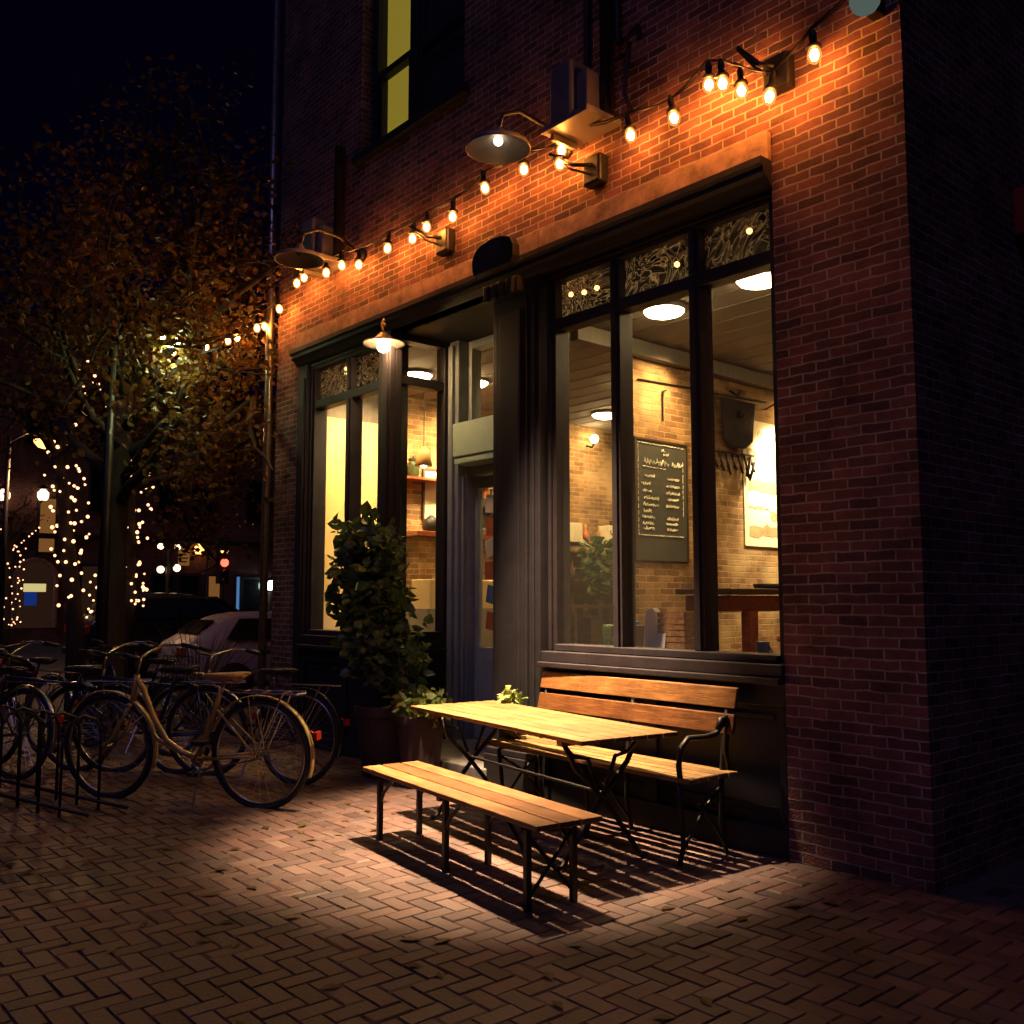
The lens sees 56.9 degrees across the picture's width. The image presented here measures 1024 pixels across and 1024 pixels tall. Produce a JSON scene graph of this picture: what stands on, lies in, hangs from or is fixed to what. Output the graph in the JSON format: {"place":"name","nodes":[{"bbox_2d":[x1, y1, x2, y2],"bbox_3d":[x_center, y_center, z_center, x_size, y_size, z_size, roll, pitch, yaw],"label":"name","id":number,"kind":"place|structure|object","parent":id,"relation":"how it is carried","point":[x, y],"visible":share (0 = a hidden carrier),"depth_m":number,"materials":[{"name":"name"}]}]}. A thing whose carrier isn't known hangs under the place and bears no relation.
{"place":"outdoors","nodes":[
{"label":"outdoors","id":0,"kind":"place"},
{"bbox_2d":[0,307,142,644],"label":"house","id":1,"kind":"structure","parent":0,"point":[43,619],"depth_m":35.18,"materials":[{"name":"brick"}]},
{"bbox_2d":[23,584,45,604],"bbox_3d":[-17.586,3.040,34.763,0.750,0.800,0.120,5,-7,-41],"label":"shop sign","id":2,"kind":"object","parent":1,"relation":"attached to","point":[30,591],"visible":1,"depth_m":34.66,"materials":[{"name":"blue"}]},
{"bbox_2d":[11,557,58,627],"bbox_3d":[-17.585,2.971,34.837,1.580,2.590,0.156,5,-7,-41],"label":"arched window","id":3,"kind":"structure","parent":1,"relation":"in","point":[43,614],"depth_m":34.89,"materials":[{"name":"stone"}]},
{"bbox_2d":[23,394,55,446],"bbox_3d":[-17.654,-3.413,35.359,1.060,2.000,0.140,5,-7,-41],"label":"window","id":4,"kind":"structure","parent":1,"relation":"in","point":[29,441],"depth_m":35.20,"materials":[{"name":"paint"}]},
{"bbox_2d":[37,484,49,502],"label":"street lamp","id":5,"kind":"object","parent":1,"relation":"attached to","point":[42,493],"depth_m":34.80,"materials":[{"name":"white glass"}]},
{"bbox_2d":[35,496,57,554],"bbox_3d":[-17.351,0.495,35.258,0.710,2.200,0.140,5,-7,-41],"label":"window","id":6,"kind":"structure","parent":1,"relation":"in","point":[43,546],"depth_m":35.27,"materials":[{"name":"paint"}]},
{"bbox_2d":[79,564,97,613],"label":"window","id":7,"kind":"structure","parent":1,"relation":"in","point":[91,569],"depth_m":36.09,"materials":[{"name":"glass"}]},
{"bbox_2d":[87,463,102,514],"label":"window","id":8,"kind":"structure","parent":1,"relation":"in","point":[95,478],"depth_m":36.49,"materials":[{"name":"paint"}]},
{"bbox_2d":[89,408,105,453],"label":"window","id":9,"kind":"structure","parent":1,"relation":"in","point":[91,428],"depth_m":36.65,"materials":[{"name":"paint"}]},
{"bbox_2d":[0,643,268,725],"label":"road","id":10,"kind":"structure","parent":0,"point":[31,651],"depth_m":21.79,"materials":[{"name":"black asphalt"}]},
{"bbox_2d":[0,655,35,689],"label":"parked car","id":11,"kind":"object","parent":10,"relation":"on","point":[21,661],"visible":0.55,"depth_m":14.34,"materials":[{"name":"paint"}]},
{"bbox_2d":[0,482,49,652],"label":"lit tree","id":12,"kind":"object","parent":10,"relation":"on","point":[11,539],"visible":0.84,"depth_m":28.02,"materials":[{"name":"brown plant"}]},
{"bbox_2d":[0,527,39,625],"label":"fairy lights","id":13,"kind":"object","parent":12,"relation":"attached to","point":[13,622],"visible":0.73,"depth_m":28.09,"materials":[{"name":"white glass"}]},
{"bbox_2d":[0,432,54,648],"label":"street lamp","id":14,"kind":"object","parent":10,"relation":"on","point":[39,443],"visible":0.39,"depth_m":19.41,"materials":[{"name":"black metal"}]},
{"bbox_2d":[0,353,150,708],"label":"lit tree","id":15,"kind":"object","parent":10,"relation":"on","point":[75,628],"visible":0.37,"depth_m":13.91,"materials":[{"name":"brown plant"}]},
{"bbox_2d":[43,366,99,617],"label":"fairy lights","id":16,"kind":"object","parent":15,"relation":"attached to","point":[70,523],"visible":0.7,"depth_m":13.94,"materials":[{"name":"white glass"}]},
{"bbox_2d":[24,357,230,689],"bbox_3d":[-5.724,0.191,14.091,3.175,5.477,2.038,5,-7,-41],"label":"lit tree","id":17,"kind":"object","parent":10,"relation":"on","point":[129,605],"visible":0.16,"depth_m":13.98,"materials":[{"name":"brown plant"}]},
{"bbox_2d":[86,360,153,606],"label":"fairy lights","id":18,"kind":"object","parent":17,"relation":"attached to","point":[143,587],"visible":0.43,"depth_m":14.07,"materials":[{"name":"white glass"}]},
{"bbox_2d":[62,592,240,676],"bbox_3d":[-7.236,2.713,21.242,4.983,1.792,2.332,4,-7,-39],"label":"parked car","id":19,"kind":"object","parent":10,"relation":"on","point":[169,611],"visible":0.16,"depth_m":20.05,"materials":[{"name":"paint"}]},
{"bbox_2d":[157,543,180,592],"bbox_3d":[-9.430,2.447,25.849,0.655,3.165,0.200,5,-7,-41],"label":"lamp cluster","id":20,"kind":"object","parent":10,"relation":"on","point":[176,568],"visible":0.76,"depth_m":25.86,"materials":[{"name":"white metal"}]},
{"bbox_2d":[153,611,271,702],"bbox_3d":[-3.786,2.439,16.380,4.333,1.434,2.120,4,-6,-35],"label":"parked car","id":21,"kind":"object","parent":10,"relation":"on","point":[211,625],"visible":0.18,"depth_m":15.05,"materials":[{"name":"silver metal"}]},
{"bbox_2d":[205,546,229,595],"bbox_3d":[-9.395,2.733,29.903,0.784,3.348,0.294,3,-6,-30],"label":"street lamp","id":22,"kind":"object","parent":10,"relation":"on","point":[222,549],"visible":0.43,"depth_m":29.82,"materials":[{"name":"black metal"}]},
{"bbox_2d":[215,553,229,599],"bbox_3d":[-8.566,2.724,27.931,0.340,3.000,0.360,5,-7,-41],"label":"traffic signal","id":23,"kind":"object","parent":10,"relation":"on","point":[222,572],"visible":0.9,"depth_m":27.95,"materials":[{"name":"black metal"}]},
{"bbox_2d":[0,0,285,401],"label":"sky","id":24,"kind":"structure","parent":0,"point":[45,45],"materials":[{"name":"black"}]},
{"bbox_2d":[135,385,235,602],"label":"house","id":25,"kind":"structure","parent":0,"point":[186,580],"depth_m":38.45,"materials":[{"name":"brick"}]},
{"bbox_2d":[150,573,174,592],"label":"window","id":26,"kind":"structure","parent":25,"relation":"in","point":[157,580],"depth_m":37.90,"materials":[{"name":"glass"}]},
{"bbox_2d":[156,479,183,523],"bbox_3d":[-13.874,-0.470,38.373,1.060,1.900,0.140,5,-7,-41],"label":"window","id":27,"kind":"structure","parent":25,"relation":"in","point":[163,496],"depth_m":38.29,"materials":[{"name":"paint"}]},
{"bbox_2d":[178,547,189,565],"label":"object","id":28,"kind":"object","parent":25,"relation":"attached to","point":[185,557],"visible":0.61,"depth_m":38.48,"materials":[{"name":"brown wood"}]},
{"bbox_2d":[177,573,201,595],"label":"window","id":29,"kind":"structure","parent":25,"relation":"in","point":[187,583],"depth_m":38.68,"materials":[{"name":"glass"}]},
{"bbox_2d":[190,479,216,525],"bbox_3d":[-12.816,-0.385,39.285,1.060,1.900,0.140,5,-7,-41],"label":"window","id":30,"kind":"structure","parent":25,"relation":"in","point":[212,504],"depth_m":39.28,"materials":[{"name":"paint"}]},
{"bbox_2d":[203,574,219,597],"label":"window","id":31,"kind":"structure","parent":25,"relation":"in","point":[214,589],"depth_m":39.31,"materials":[{"name":"glass"}]},
{"bbox_2d":[228,397,275,611],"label":"house","id":32,"kind":"structure","parent":0,"point":[244,585],"depth_m":40.52,"materials":[{"name":"brick"}]},
{"bbox_2d":[233,574,241,610],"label":"window","id":33,"kind":"structure","parent":32,"relation":"in","point":[237,601],"depth_m":39.99,"materials":[{"name":"glass"}]},
{"bbox_2d":[241,577,259,611],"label":"window","id":34,"kind":"structure","parent":32,"relation":"in","point":[250,585],"depth_m":40.39,"materials":[{"name":"glass"}]},
{"bbox_2d":[245,479,261,523],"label":"window","id":35,"kind":"structure","parent":32,"relation":"in","point":[251,516],"depth_m":40.77,"materials":[{"name":"paint"}]},
{"bbox_2d":[0,708,1023,1023],"bbox_3d":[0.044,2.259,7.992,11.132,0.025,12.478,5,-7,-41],"label":"pavement","id":36,"kind":"structure","parent":0,"point":[832,954],"depth_m":4.41,"materials":[{"name":"brick"}]},
{"bbox_2d":[0,649,63,779],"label":"bicycle","id":37,"kind":"object","parent":36,"relation":"on","point":[41,697],"visible":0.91,"depth_m":8.00,"materials":[{"name":"red paint"}]},
{"bbox_2d":[0,641,77,753],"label":"bicycle","id":38,"kind":"object","parent":36,"relation":"on","point":[44,660],"visible":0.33,"depth_m":9.42,"materials":[{"name":"black metal"}]},
{"bbox_2d":[0,704,128,817],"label":"bike rack","id":39,"kind":"object","parent":36,"relation":"on","point":[37,787],"visible":1,"depth_m":6.89,"materials":[{"name":"black metal"}]},
{"bbox_2d":[0,641,161,773],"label":"bicycle","id":40,"kind":"object","parent":36,"relation":"on","point":[83,669],"visible":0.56,"depth_m":8.32,"materials":[{"name":"blue paint"}]},
{"bbox_2d":[84,325,183,742],"bbox_3d":[-4.085,0.177,10.246,0.893,4.549,0.295,1,-5,-7],"label":"street lamp","id":41,"kind":"object","parent":36,"relation":"on","point":[101,631],"visible":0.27,"depth_m":10.18,"materials":[{"name":"black metal"}]},
{"bbox_2d":[64,639,205,756],"bbox_3d":[-3.802,1.852,9.501,2.093,1.118,0.706,-3,-10,29],"label":"bicycle","id":42,"kind":"object","parent":36,"relation":"on","point":[153,691],"visible":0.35,"depth_m":9.40,"materials":[{"name":"black metal"}]},
{"bbox_2d":[40,642,256,776],"bbox_3d":[-3.217,1.736,8.267,2.093,1.117,0.706,-1,-2,11],"label":"bicycle","id":43,"kind":"object","parent":36,"relation":"on","point":[179,702],"visible":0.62,"depth_m":8.21,"materials":[{"name":"metal"}]},
{"bbox_2d":[0,54,300,730],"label":"street tree","id":44,"kind":"object","parent":36,"relation":"on","point":[204,314],"visible":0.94,"depth_m":10.46,"materials":[{"name":"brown plant"}]},
{"bbox_2d":[64,642,320,808],"bbox_3d":[-2.429,1.597,7.038,2.190,1.169,0.739,-2,-2,16],"label":"bicycle","id":45,"kind":"object","parent":36,"relation":"on","point":[133,705],"visible":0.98,"depth_m":6.96,"materials":[{"name":"gold metal"}]},
{"bbox_2d":[135,621,269,729],"bbox_3d":[-3.670,1.921,11.169,1.516,1.253,1.386,0,-5,-1],"label":"twiggy shrub","id":46,"kind":"object","parent":36,"relation":"on","point":[189,702],"visible":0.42,"depth_m":11.08,"materials":[{"name":"brown plant"}]},
{"bbox_2d":[144,645,349,783],"bbox_3d":[-2.303,1.719,8.067,2.093,1.118,0.706,-2,-11,22],"label":"bicycle","id":47,"kind":"object","parent":36,"relation":"on","point":[332,713],"visible":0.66,"depth_m":7.94,"materials":[{"name":"black paint"}]},
{"bbox_2d":[324,500,434,778],"bbox_3d":[-1.183,1.075,8.351,0.790,2.409,1.438,5,-7,-41],"label":"tall shrub","id":48,"kind":"object","parent":36,"relation":"on","point":[370,614],"visible":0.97,"depth_m":8.19,"materials":[{"name":"green plant"}]},
{"bbox_2d":[381,684,452,788],"bbox_3d":[-0.759,1.816,7.690,0.604,0.812,0.518,-4,-7,36],"label":"flower pot","id":49,"kind":"object","parent":36,"relation":"on","point":[420,734],"visible":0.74,"depth_m":7.55,"materials":[{"name":"ceramic"}]},
{"bbox_2d":[2,732,874,1023],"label":"fallen leaves","id":50,"kind":"object","parent":36,"relation":"on","point":[550,976],"visible":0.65,"depth_m":4.47,"materials":[{"name":"brown plant"}]},
{"bbox_2d":[363,761,602,912],"bbox_3d":[-0.253,1.782,5.327,0.400,0.440,1.930,4,-6,-34],"label":"slatted bench","id":51,"kind":"object","parent":36,"relation":"on","point":[526,814],"visible":1,"depth_m":5.06,"materials":[{"name":"brown wood"}]},
{"bbox_2d":[411,700,677,870],"bbox_3d":[0.116,1.692,6.028,0.690,0.750,2.020,3,-6,-33],"label":"folding table","id":52,"kind":"object","parent":36,"relation":"on","point":[564,730],"visible":0.91,"depth_m":5.67,"materials":[{"name":"brown wood"}]},
{"bbox_2d":[480,671,738,865],"bbox_3d":[0.577,1.601,6.225,0.528,0.979,1.960,4,-7,-39],"label":"garden bench","id":53,"kind":"object","parent":36,"relation":"on","point":[678,770],"visible":0.83,"depth_m":6.08,"materials":[{"name":"brown wood"}]},
{"bbox_2d":[497,685,527,738],"bbox_3d":[-0.013,1.473,6.959,0.252,0.374,0.296,5,-7,-41],"label":"herb pot","id":54,"kind":"object","parent":53,"relation":"on","point":[507,695],"visible":0.4,"depth_m":6.92,"materials":[{"name":"ceramic"}]},
{"bbox_2d":[269,0,1023,894],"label":"cafe building","id":55,"kind":"structure","parent":36,"relation":"on","point":[857,184],"depth_m":6.33,"materials":[{"name":"brick"}]},
{"bbox_2d":[252,0,281,722],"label":"drainpipe","id":56,"kind":"object","parent":55,"relation":"attached to","point":[266,499],"visible":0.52,"depth_m":10.75,"materials":[{"name":"metal"}]},
{"bbox_2d":[274,228,365,268],"bbox_3d":[-1.855,-2.576,9.190,0.935,0.376,0.470,5,-7,-41],"label":"barn lamp","id":57,"kind":"object","parent":55,"relation":"attached to","point":[299,256],"visible":0.93,"depth_m":9.12,"materials":[{"name":"black metal"}]},
{"bbox_2d":[295,145,347,278],"bbox_3d":[-1.972,-3.132,9.818,0.360,1.300,0.480,5,-7,-41],"label":"wall cabinet","id":58,"kind":"object","parent":55,"relation":"attached to","point":[327,247],"depth_m":9.72,"materials":[{"name":"metal"}]},
{"bbox_2d":[305,345,378,636],"bbox_3d":[-1.656,-0.201,9.640,0.180,2.910,1.450,5,-7,-41],"label":"window","id":59,"kind":"structure","parent":55,"relation":"in","point":[351,376],"depth_m":10.00,"materials":[{"name":"paint"}]},
{"bbox_2d":[362,318,404,351],"bbox_3d":[-1.197,-1.650,8.812,0.400,0.326,0.400,5,-7,-41],"label":"entrance lamp","id":60,"kind":"object","parent":55,"relation":"attached to","point":[382,341],"visible":1,"depth_m":8.79,"materials":[{"name":"gold metal"}]},
{"bbox_2d":[373,0,464,142],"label":"upper window","id":61,"kind":"structure","parent":55,"relation":"in","point":[422,54],"depth_m":9.32,"materials":[{"name":"glass"}]},
{"bbox_2d":[408,368,433,378],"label":"ceiling lamp","id":62,"kind":"object","parent":55,"relation":"attached to","point":[422,373],"visible":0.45,"depth_m":10.27,"materials":[{"name":"white glass"}]},
{"bbox_2d":[393,331,449,637],"bbox_3d":[-0.904,-0.251,9.109,0.640,2.910,0.140,5,-7,-41],"label":"window","id":63,"kind":"structure","parent":55,"relation":"in","point":[440,386],"depth_m":9.20,"materials":[{"name":"paint"}]},
{"bbox_2d":[415,391,431,467],"bbox_3d":[-1.028,-0.996,11.025,0.200,0.970,0.200,5,-7,-41],"label":"pendant lamp","id":64,"kind":"object","parent":55,"relation":"hanging from","point":[423,458],"visible":0.98,"depth_m":10.93,"materials":[{"name":"beige metal"}]},
{"bbox_2d":[421,468,435,520],"bbox_3d":[-0.884,-0.202,11.842,0.580,0.660,0.046,5,-7,-41],"label":"framed picture","id":65,"kind":"object","parent":55,"relation":"attached to","point":[428,505],"visible":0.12,"depth_m":11.72,"materials":[{"name":"paper"}]},
{"bbox_2d":[409,226,454,256],"bbox_3d":[-0.708,-2.435,8.431,0.475,0.333,0.133,-4,-6,34],"label":"wall bracket","id":66,"kind":"object","parent":55,"relation":"attached to","point":[444,243],"depth_m":8.31,"materials":[{"name":"black metal"}]},
{"bbox_2d":[407,475,486,497],"bbox_3d":[-0.869,-0.302,11.735,1.450,0.180,0.240,5,-7,-41],"label":"display shelf","id":67,"kind":"object","parent":55,"relation":"attached to","point":[420,479],"visible":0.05,"depth_m":11.50,"materials":[{"name":"brown wood"}]},
{"bbox_2d":[407,456,419,476],"bbox_3d":[-1.198,-0.548,11.472,0.146,0.260,0.150,5,-7,-41],"label":"jar","id":68,"kind":"object","parent":67,"relation":"on","point":[413,469],"visible":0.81,"depth_m":11.41,"materials":[{"name":"beige glass"}]},
{"bbox_2d":[406,530,492,647],"bbox_3d":[-0.570,1.204,11.517,1.900,1.840,0.650,5,-7,-41],"label":"counter","id":69,"kind":"object","parent":55,"relation":"on","point":[421,555],"visible":0.18,"depth_m":10.90,"materials":[{"name":"wood"}]},
{"bbox_2d":[422,515,435,530],"bbox_3d":[-0.933,0.137,11.053,0.242,0.200,0.220,-1,-5,10],"label":"kettle","id":70,"kind":"object","parent":69,"relation":"on","point":[429,523],"visible":0.62,"depth_m":10.97,"materials":[{"name":"silver metal"}]},
{"bbox_2d":[483,497,492,533],"bbox_3d":[-0.326,0.074,11.799,0.600,0.460,0.402,5,-7,-41],"label":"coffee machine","id":71,"kind":"object","parent":69,"relation":"on","point":[487,515],"visible":0.05,"depth_m":11.64,"materials":[{"name":"metal"}]},
{"bbox_2d":[411,579,492,608],"bbox_3d":[-0.644,1.420,10.815,1.100,1.280,0.400,5,-7,-41],"label":"storage box","id":72,"kind":"object","parent":55,"relation":"on","point":[424,591],"visible":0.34,"depth_m":10.52,"materials":[{"name":"beige cardboard"}]},
{"bbox_2d":[474,474,492,738],"bbox_3d":[-0.128,0.880,8.898,0.065,2.500,0.685,5,-7,-41],"label":"door","id":73,"kind":"structure","parent":55,"relation":"in","point":[483,656],"depth_m":9.06,"materials":[{"name":"paint"}]},
{"bbox_2d":[466,109,572,164],"bbox_3d":[0.077,-2.783,6.970,0.935,0.376,0.470,5,-7,-41],"label":"barn lamp","id":74,"kind":"object","parent":55,"relation":"attached to","point":[498,145],"visible":0.88,"depth_m":6.88,"materials":[{"name":"black metal"}]},
{"bbox_2d":[548,152,607,189],"bbox_3d":[0.496,-2.564,7.046,0.475,0.333,0.133,-4,-6,34],"label":"wall bracket","id":75,"kind":"object","parent":55,"relation":"attached to","point":[594,172],"depth_m":6.92,"materials":[{"name":"black metal"}]},
{"bbox_2d":[172,0,845,356],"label":"string lights","id":76,"kind":"object","parent":75,"relation":"hanging from","point":[770,89],"visible":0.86,"depth_m":6.54,"materials":[{"name":"yellow glass"}]},
{"bbox_2d":[570,521,612,618],"bbox_3d":[1.016,1.174,13.132,1.400,2.200,0.300,5,-7,-41],"label":"wall shelf","id":77,"kind":"object","parent":55,"relation":"attached to","point":[578,545],"depth_m":12.97,"materials":[{"name":"brown wood"}]},
{"bbox_2d":[570,560,575,578],"bbox_3d":[0.833,0.793,12.981,0.080,0.270,0.084,5,-7,-41],"label":"bottle","id":78,"kind":"object","parent":77,"relation":"on","point":[572,573],"visible":0.79,"depth_m":12.95,"materials":[{"name":"glass"}]},
{"bbox_2d":[570,523,581,542],"bbox_3d":[0.792,0.284,12.861,0.280,0.262,0.204,5,-7,-41],"label":"carton","id":79,"kind":"object","parent":77,"relation":"on","point":[575,532],"visible":0.37,"depth_m":12.79,"materials":[{"name":"cardboard"}]},
{"bbox_2d":[599,526,612,543],"bbox_3d":[1.397,0.333,13.382,0.280,0.262,0.204,5,-7,-41],"label":"carton","id":80,"kind":"object","parent":77,"relation":"on","point":[605,532],"visible":0.31,"depth_m":13.26,"materials":[{"name":"cardboard"}]},
{"bbox_2d":[571,605,612,643],"bbox_3d":[1.197,1.643,11.651,0.600,0.990,0.700,5,-7,-41],"label":"side table","id":81,"kind":"object","parent":55,"relation":"on","point":[577,620],"visible":0.34,"depth_m":11.71,"materials":[{"name":"brown wood"}]},
{"bbox_2d":[541,0,643,150],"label":"wall cabinet","id":82,"kind":"object","parent":55,"relation":"attached to","point":[582,97],"depth_m":6.87,"materials":[{"name":"metal"}]},
{"bbox_2d":[574,531,612,644],"bbox_3d":[1.263,1.220,12.365,0.846,1.965,0.806,-2,-6,21],"label":"potted plant","id":83,"kind":"object","parent":55,"relation":"on","point":[597,587],"visible":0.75,"depth_m":12.32,"materials":[{"name":"green plant"}]},
{"bbox_2d":[591,410,610,419],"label":"ceiling lamp","id":84,"kind":"object","parent":55,"relation":"attached to","point":[602,414],"visible":0.73,"depth_m":12.52,"materials":[{"name":"white glass"}]},
{"bbox_2d":[602,624,613,644],"bbox_3d":[0.744,0.954,7.178,0.088,0.200,0.126,5,-7,-41],"label":"jar","id":85,"kind":"object","parent":55,"relation":"on","point":[607,635],"visible":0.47,"depth_m":7.16,"materials":[{"name":"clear glass"}]},
{"bbox_2d":[650,633,665,647],"bbox_3d":[1.038,0.936,6.716,0.032,0.149,0.130,5,-7,-41],"label":"note card","id":86,"kind":"object","parent":55,"relation":"on","point":[658,640],"visible":0.64,"depth_m":6.71,"materials":[{"name":"grey paper"}]},
{"bbox_2d":[634,436,689,562],"bbox_3d":[1.464,-0.108,9.235,0.800,1.190,0.032,5,-7,-41],"label":"chalkboard","id":87,"kind":"object","parent":55,"relation":"attached to","point":[661,497],"visible":1,"depth_m":9.22,"materials":[{"name":"stone"}]},
{"bbox_2d":[642,301,685,319],"bbox_3d":[1.304,-1.712,8.097,0.380,0.088,0.380,5,-7,-41],"label":"ceiling lamp","id":88,"kind":"object","parent":55,"relation":"attached to","point":[671,310],"visible":0.87,"depth_m":8.00,"materials":[{"name":"white glass"}]},
{"bbox_2d":[638,378,689,420],"bbox_3d":[1.618,-1.095,9.462,1.051,0.417,0.016,5,-7,-41],"label":"wall conduit","id":89,"kind":"object","parent":55,"relation":"attached to","point":[663,391],"depth_m":9.35,"materials":[{"name":"black metal"}]},
{"bbox_2d":[547,189,784,663],"bbox_3d":[1.018,-0.478,6.564,0.180,2.930,2.080,5,-7,-41],"label":"window","id":90,"kind":"structure","parent":55,"relation":"in","point":[732,243],"depth_m":6.67,"materials":[{"name":"paint"}]},
{"bbox_2d":[675,588,778,651],"bbox_3d":[2.354,1.295,8.770,1.850,1.150,0.600,5,-7,-41],"label":"bar table","id":91,"kind":"object","parent":55,"relation":"on","point":[744,601],"visible":0.34,"depth_m":8.21,"materials":[{"name":"brown wood"}]},
{"bbox_2d":[753,584,778,588],"bbox_3d":[2.486,0.707,8.940,0.400,0.050,0.400,5,-7,-41],"label":"tray","id":92,"kind":"object","parent":91,"relation":"on","point":[766,586],"visible":0.5,"depth_m":8.79,"materials":[{"name":"black metal"}]},
{"bbox_2d":[715,450,755,480],"bbox_3d":[2.348,-0.496,9.979,0.801,0.303,0.068,5,-7,-41],"label":"hook rail","id":93,"kind":"object","parent":55,"relation":"attached to","point":[751,463],"visible":0.94,"depth_m":10.03,"materials":[{"name":"black metal"}]},
{"bbox_2d":[714,389,766,448],"bbox_3d":[2.446,-0.990,10.027,0.951,0.632,0.110,5,-7,-41],"label":"cloth banner","id":94,"kind":"object","parent":55,"relation":"hanging from","point":[737,417],"visible":0.98,"depth_m":9.98,"materials":[{"name":"black fabric"}]},
{"bbox_2d":[734,271,770,289],"bbox_3d":[1.913,-1.786,7.305,0.380,0.088,0.380,5,-7,-41],"label":"ceiling lamp","id":95,"kind":"object","parent":55,"relation":"attached to","point":[760,281],"visible":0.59,"depth_m":7.24,"materials":[{"name":"white glass"}]},
{"bbox_2d":[742,421,777,547],"bbox_3d":[2.819,-0.302,10.443,0.860,1.380,0.013,5,-7,-41],"label":"poster","id":96,"kind":"object","parent":55,"relation":"attached to","point":[760,511],"visible":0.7,"depth_m":10.37,"materials":[{"name":"paper"}]},
{"bbox_2d":[736,46,794,95],"bbox_3d":[1.570,-2.736,5.833,0.340,0.331,0.143,-3,-6,28],"label":"wall bracket","id":97,"kind":"object","parent":55,"relation":"attached to","point":[785,76],"depth_m":5.75,"materials":[{"name":"black metal"}]},
{"bbox_2d":[849,0,885,20],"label":"globe lamp","id":98,"kind":"object","parent":55,"relation":"attached to","point":[872,10],"visible":1,"depth_m":5.25,"materials":[{"name":"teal glass"}]},
{"bbox_2d":[1012,187,1023,241],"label":"alarm box","id":99,"kind":"object","parent":55,"relation":"attached to","point":[1018,203],"visible":1,"depth_m":6.10,"materials":[{"name":"red paint"}]},
{"bbox_2d":[636,625,644,646],"bbox_3d":[0.931,0.929,6.902,0.140,0.200,0.050,5,-7,-41],"label":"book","id":100,"kind":"object","parent":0,"point":[639,635],"visible":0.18,"depth_m":6.87,"materials":[{"name":"brown paper"}]},
{"bbox_2d":[644,608,659,646],"bbox_3d":[1.016,0.856,6.810,0.080,0.328,0.120,5,-7,-41],"label":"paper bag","id":101,"kind":"object","parent":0,"point":[651,629],"visible":0.6,"depth_m":6.79,"materials":[{"name":"grey paper"}]},
{"bbox_2d":[657,612,694,648],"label":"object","id":102,"kind":"object","parent":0,"point":[678,628],"visible":0.68,"depth_m":6.62,"materials":[{"name":"wood"}]},
{"bbox_2d":[756,641,773,652],"bbox_3d":[1.648,0.900,6.136,0.088,0.115,0.126,5,-7,-41],"label":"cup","id":103,"kind":"object","parent":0,"point":[763,647],"visible":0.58,"depth_m":6.11,"materials":[{"name":"blue ceramic"}]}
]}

